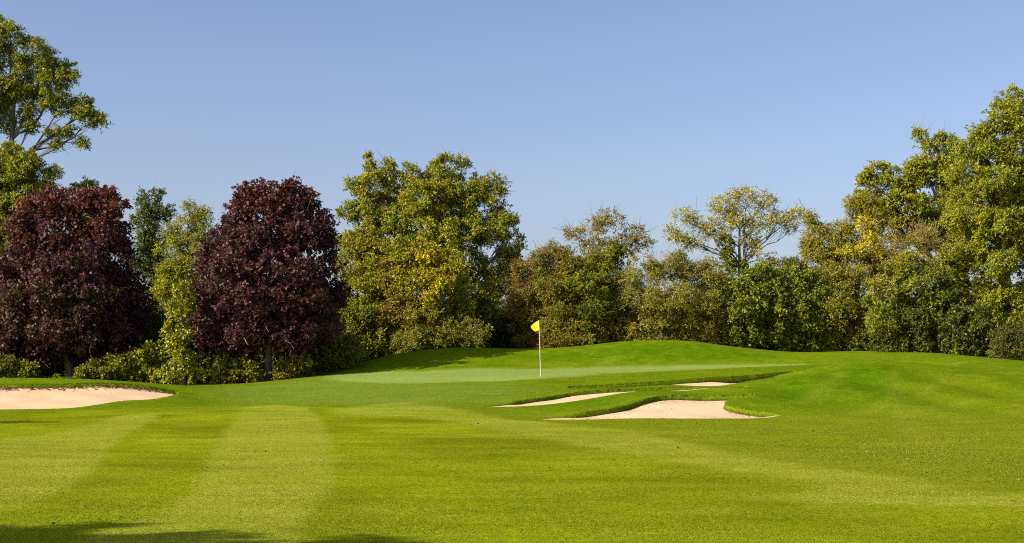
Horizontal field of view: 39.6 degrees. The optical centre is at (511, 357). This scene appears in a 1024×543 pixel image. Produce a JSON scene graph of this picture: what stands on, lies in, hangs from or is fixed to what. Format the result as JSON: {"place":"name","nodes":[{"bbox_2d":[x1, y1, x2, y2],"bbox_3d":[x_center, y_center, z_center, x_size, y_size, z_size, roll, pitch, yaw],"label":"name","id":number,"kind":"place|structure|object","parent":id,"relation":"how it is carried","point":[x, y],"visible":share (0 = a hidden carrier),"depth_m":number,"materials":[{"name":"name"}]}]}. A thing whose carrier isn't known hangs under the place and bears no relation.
{"place":"outdoors","nodes":[
{"label":"outdoors","id":0,"kind":"place"},
{"bbox_2d":[0,340,1023,542],"bbox_3d":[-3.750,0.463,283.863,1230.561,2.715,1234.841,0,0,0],"label":"ground","id":1,"kind":"structure","parent":0,"point":[487,367],"depth_m":26.09,"materials":[{"name":"green plant"}]},
{"bbox_2d":[0,353,43,377],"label":"bramble bush","id":2,"kind":"object","parent":1,"relation":"on","point":[13,367],"visible":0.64,"depth_m":67.59,"materials":[{"name":"green plant"}]},
{"bbox_2d":[0,140,65,281],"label":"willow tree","id":3,"kind":"object","parent":1,"relation":"on","point":[20,175],"visible":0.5,"depth_m":86.43,"materials":[{"name":"green plant"}]},
{"bbox_2d":[1,310,79,377],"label":"shrub","id":4,"kind":"object","parent":1,"relation":"on","point":[48,372],"visible":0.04,"depth_m":73.73,"materials":[{"name":"green plant"}]},
{"bbox_2d":[0,13,114,210],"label":"ash tree","id":5,"kind":"object","parent":1,"relation":"on","point":[15,88],"visible":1,"depth_m":89.72,"materials":[{"name":"green plant"}]},
{"bbox_2d":[0,179,157,378],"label":"purple maple","id":6,"kind":"object","parent":1,"relation":"on","point":[49,277],"visible":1,"depth_m":68.98,"materials":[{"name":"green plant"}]},
{"bbox_2d":[0,386,173,408],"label":"bunker sand","id":7,"kind":"structure","parent":1,"relation":"on","point":[43,398],"depth_m":46.17,"materials":[{"name":"beige sand"}]},
{"bbox_2d":[60,175,121,305],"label":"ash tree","id":8,"kind":"object","parent":1,"relation":"on","point":[80,185],"visible":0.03,"depth_m":91.75,"materials":[{"name":"green plant"}]},
{"bbox_2d":[66,348,131,380],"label":"bramble bush","id":9,"kind":"object","parent":1,"relation":"on","point":[97,369],"visible":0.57,"depth_m":67.50,"materials":[{"name":"green plant"}]},
{"bbox_2d":[63,286,172,373],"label":"shrub","id":10,"kind":"object","parent":1,"relation":"on","point":[156,318],"visible":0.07,"depth_m":71.91,"materials":[{"name":"green plant"}]},
{"bbox_2d":[110,338,175,383],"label":"bramble bush","id":11,"kind":"object","parent":1,"relation":"on","point":[144,364],"visible":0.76,"depth_m":68.01,"materials":[{"name":"green plant"}]},
{"bbox_2d":[125,179,185,349],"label":"oak tree","id":12,"kind":"object","parent":1,"relation":"on","point":[147,239],"visible":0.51,"depth_m":82.61,"materials":[{"name":"green plant"}]},
{"bbox_2d":[146,191,214,322],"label":"field maple","id":13,"kind":"object","parent":1,"relation":"on","point":[184,261],"visible":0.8,"depth_m":80.69,"materials":[{"name":"green plant"}]},
{"bbox_2d":[156,279,206,385],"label":"ivy stump","id":14,"kind":"object","parent":1,"relation":"on","point":[184,365],"visible":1,"depth_m":65.98,"materials":[{"name":"green plant"}]},
{"bbox_2d":[173,348,231,383],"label":"shrub","id":15,"kind":"object","parent":1,"relation":"on","point":[207,364],"visible":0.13,"depth_m":69.54,"materials":[{"name":"green plant"}]},
{"bbox_2d":[172,298,264,371],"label":"shrub","id":16,"kind":"object","parent":1,"relation":"on","point":[207,348],"visible":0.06,"depth_m":72.01,"materials":[{"name":"green plant"}]},
{"bbox_2d":[205,353,266,384],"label":"bramble bush","id":17,"kind":"object","parent":1,"relation":"on","point":[226,373],"visible":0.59,"depth_m":66.77,"materials":[{"name":"green plant"}]},
{"bbox_2d":[182,167,350,380],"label":"purple maple","id":18,"kind":"object","parent":1,"relation":"on","point":[268,307],"visible":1,"depth_m":66.74,"materials":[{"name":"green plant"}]},
{"bbox_2d":[269,349,318,379],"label":"bramble bush","id":19,"kind":"object","parent":1,"relation":"on","point":[286,368],"visible":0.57,"depth_m":66.97,"materials":[{"name":"green plant"}]},
{"bbox_2d":[244,295,348,378],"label":"shrub","id":20,"kind":"object","parent":1,"relation":"on","point":[275,359],"visible":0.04,"depth_m":71.39,"materials":[{"name":"green plant"}]},
{"bbox_2d":[299,328,371,374],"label":"shrub","id":21,"kind":"object","parent":1,"relation":"on","point":[344,354],"visible":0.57,"depth_m":69.07,"materials":[{"name":"green plant"}]},
{"bbox_2d":[329,224,403,360],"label":"elder bush","id":22,"kind":"object","parent":1,"relation":"on","point":[360,314],"visible":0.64,"depth_m":79.27,"materials":[{"name":"green plant"}]},
{"bbox_2d":[2,371,788,419],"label":"lip grass","id":23,"kind":"structure","parent":1,"relation":"on","point":[569,392],"depth_m":45.15,"materials":[{"name":"green plant"}]},
{"bbox_2d":[334,147,527,306],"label":"ash tree","id":24,"kind":"object","parent":1,"relation":"on","point":[428,207],"visible":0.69,"depth_m":88.40,"materials":[{"name":"green plant"}]},
{"bbox_2d":[369,233,503,353],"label":"hawthorn bush","id":25,"kind":"object","parent":1,"relation":"on","point":[430,307],"visible":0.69,"depth_m":77.81,"materials":[{"name":"green plant"}]},
{"bbox_2d":[384,314,495,355],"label":"shrub","id":26,"kind":"object","parent":1,"relation":"on","point":[467,339],"visible":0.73,"depth_m":76.85,"materials":[{"name":"green plant"}]},
{"bbox_2d":[486,290,528,348],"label":"shrub","id":27,"kind":"object","parent":1,"relation":"on","point":[501,343],"visible":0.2,"depth_m":82.17,"materials":[{"name":"green plant"}]},
{"bbox_2d":[0,378,1020,528],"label":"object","id":28,"kind":"object","parent":1,"relation":"on","point":[52,387],"visible":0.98,"depth_m":47.26,"materials":[{"name":"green plant"}]},
{"bbox_2d":[531,321,540,376],"bbox_3d":[0.913,-0.302,54.082,0.483,2.222,0.107,0,0,26],"label":"flagstick","id":29,"kind":"object","parent":1,"relation":"on","point":[535,326],"visible":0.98,"depth_m":54.03,"materials":[{"name":"beige paint"}]},
{"bbox_2d":[74,266,1023,359],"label":"undergrowth","id":30,"kind":"object","parent":1,"relation":"on","point":[700,287],"visible":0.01,"depth_m":98.66,"materials":[{"name":"green plant"}]},
{"bbox_2d":[499,237,636,348],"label":"hawthorn bush","id":31,"kind":"object","parent":1,"relation":"on","point":[568,300],"visible":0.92,"depth_m":79.52,"materials":[{"name":"green plant"}]},
{"bbox_2d":[527,203,658,291],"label":"hawthorn tree","id":32,"kind":"object","parent":1,"relation":"on","point":[618,251],"visible":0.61,"depth_m":85.74,"materials":[{"name":"green plant"}]},
{"bbox_2d":[495,388,706,406],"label":"bunker sand","id":33,"kind":"structure","parent":1,"relation":"on","point":[575,398],"depth_m":44.34,"materials":[{"name":"beige sand"}]},
{"bbox_2d":[552,400,778,419],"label":"bunker sand","id":34,"kind":"structure","parent":1,"relation":"on","point":[696,409],"depth_m":39.92,"materials":[{"name":"beige sand"}]},
{"bbox_2d":[615,238,738,345],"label":"blackthorn bush","id":35,"kind":"object","parent":1,"relation":"on","point":[702,317],"visible":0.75,"depth_m":78.89,"materials":[{"name":"green plant"}]},
{"bbox_2d":[675,382,735,385],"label":"bunker sand","id":36,"kind":"structure","parent":1,"relation":"on","point":[707,384],"depth_m":51.24,"materials":[{"name":"beige sand"}]},
{"bbox_2d":[660,181,812,278],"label":"ash tree","id":37,"kind":"object","parent":1,"relation":"on","point":[726,252],"visible":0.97,"depth_m":94.84,"materials":[{"name":"green plant"}]},
{"bbox_2d":[716,259,789,350],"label":"ivy bush","id":38,"kind":"object","parent":1,"relation":"on","point":[751,309],"visible":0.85,"depth_m":78.42,"materials":[{"name":"green plant"}]},
{"bbox_2d":[754,255,811,300],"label":"shrub","id":39,"kind":"object","parent":1,"relation":"on","point":[796,259],"visible":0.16,"depth_m":85.74,"materials":[{"name":"green plant"}]},
{"bbox_2d":[756,258,835,351],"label":"ivy bush","id":40,"kind":"object","parent":1,"relation":"on","point":[802,313],"visible":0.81,"depth_m":78.82,"materials":[{"name":"green plant"}]},
{"bbox_2d":[801,258,880,351],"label":"shrub","id":41,"kind":"object","parent":1,"relation":"on","point":[845,313],"visible":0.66,"depth_m":79.33,"materials":[{"name":"green plant"}]},
{"bbox_2d":[794,185,903,305],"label":"hazel tree","id":42,"kind":"object","parent":1,"relation":"on","point":[861,205],"visible":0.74,"depth_m":84.44,"materials":[{"name":"green plant"}]},
{"bbox_2d":[855,248,964,353],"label":"hawthorn bush","id":43,"kind":"object","parent":1,"relation":"on","point":[906,321],"visible":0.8,"depth_m":75.85,"materials":[{"name":"green plant"}]},
{"bbox_2d":[853,119,967,268],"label":"ash tree","id":44,"kind":"object","parent":1,"relation":"on","point":[918,173],"visible":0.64,"depth_m":89.47,"materials":[{"name":"green plant"}]},
{"bbox_2d":[879,218,955,298],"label":"dead elder","id":45,"kind":"object","parent":1,"relation":"on","point":[900,245],"visible":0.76,"depth_m":79.79,"materials":[{"name":"green plant"}]},
{"bbox_2d":[934,300,1000,357],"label":"shrub","id":46,"kind":"object","parent":1,"relation":"on","point":[970,330],"visible":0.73,"depth_m":73.60,"materials":[{"name":"green plant"}]},
{"bbox_2d":[925,79,1023,336],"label":"ash tree","id":47,"kind":"object","parent":1,"relation":"on","point":[974,229],"visible":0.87,"depth_m":81.23,"materials":[{"name":"green plant"}]},
{"bbox_2d":[985,312,1023,360],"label":"shrub","id":48,"kind":"object","parent":1,"relation":"on","point":[1012,347],"visible":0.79,"depth_m":70.81,"materials":[{"name":"green plant"}]},
{"bbox_2d":[0,0,1023,357],"label":"sky","id":49,"kind":"structure","parent":0,"point":[646,107],"materials":[{"name":"blue"}]}
]}

